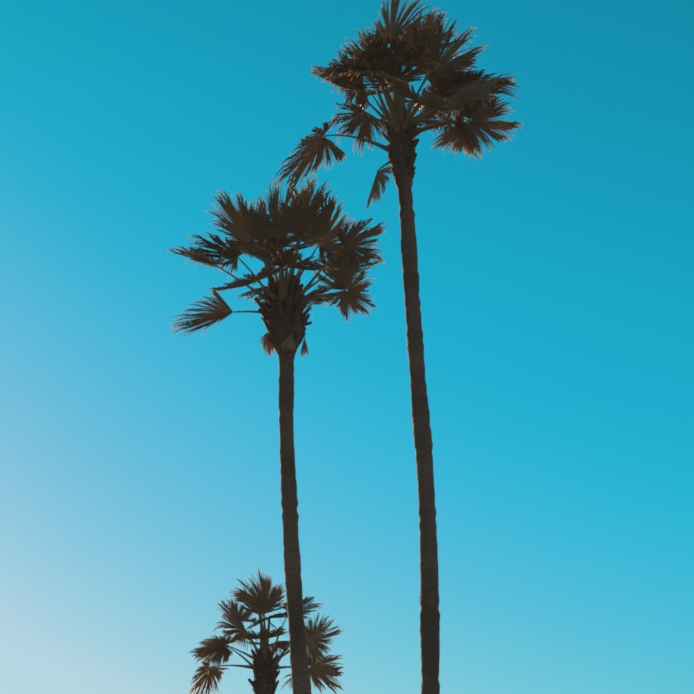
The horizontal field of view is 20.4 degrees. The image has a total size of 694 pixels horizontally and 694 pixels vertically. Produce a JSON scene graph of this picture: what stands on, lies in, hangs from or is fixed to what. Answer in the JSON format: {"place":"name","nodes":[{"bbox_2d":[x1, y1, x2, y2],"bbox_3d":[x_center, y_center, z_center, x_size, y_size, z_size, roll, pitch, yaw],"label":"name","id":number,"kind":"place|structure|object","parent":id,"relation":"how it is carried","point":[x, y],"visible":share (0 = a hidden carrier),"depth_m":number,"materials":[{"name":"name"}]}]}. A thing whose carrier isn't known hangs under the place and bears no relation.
{"place":"outdoors","nodes":[
{"label":"outdoors","id":0,"kind":"place"},
{"bbox_2d":[0,0,693,693],"label":"sky","id":1,"kind":"structure","parent":0,"point":[140,476],"materials":[{"name":"blue"}]},
{"label":"ground","id":2,"kind":"structure","parent":0,"visible":0},
{"bbox_2d":[188,567,344,693],"bbox_3d":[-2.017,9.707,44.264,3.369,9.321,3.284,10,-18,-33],"label":"palm tree","id":3,"kind":"object","parent":2,"relation":"on","point":[265,666],"visible":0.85,"depth_m":44.94,"materials":[{"name":"brown plant"}]},
{"bbox_2d":[168,176,387,693],"bbox_3d":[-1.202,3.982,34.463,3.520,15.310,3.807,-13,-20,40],"label":"palm tree","id":4,"kind":"object","parent":2,"relation":"on","point":[283,305],"visible":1,"depth_m":35.63,"materials":[{"name":"brown plant"}]},
{"bbox_2d":[272,0,523,693],"bbox_3d":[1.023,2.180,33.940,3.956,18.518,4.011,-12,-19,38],"label":"palm tree","id":5,"kind":"object","parent":2,"relation":"on","point":[466,94],"visible":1,"depth_m":35.27,"materials":[{"name":"brown plant"}]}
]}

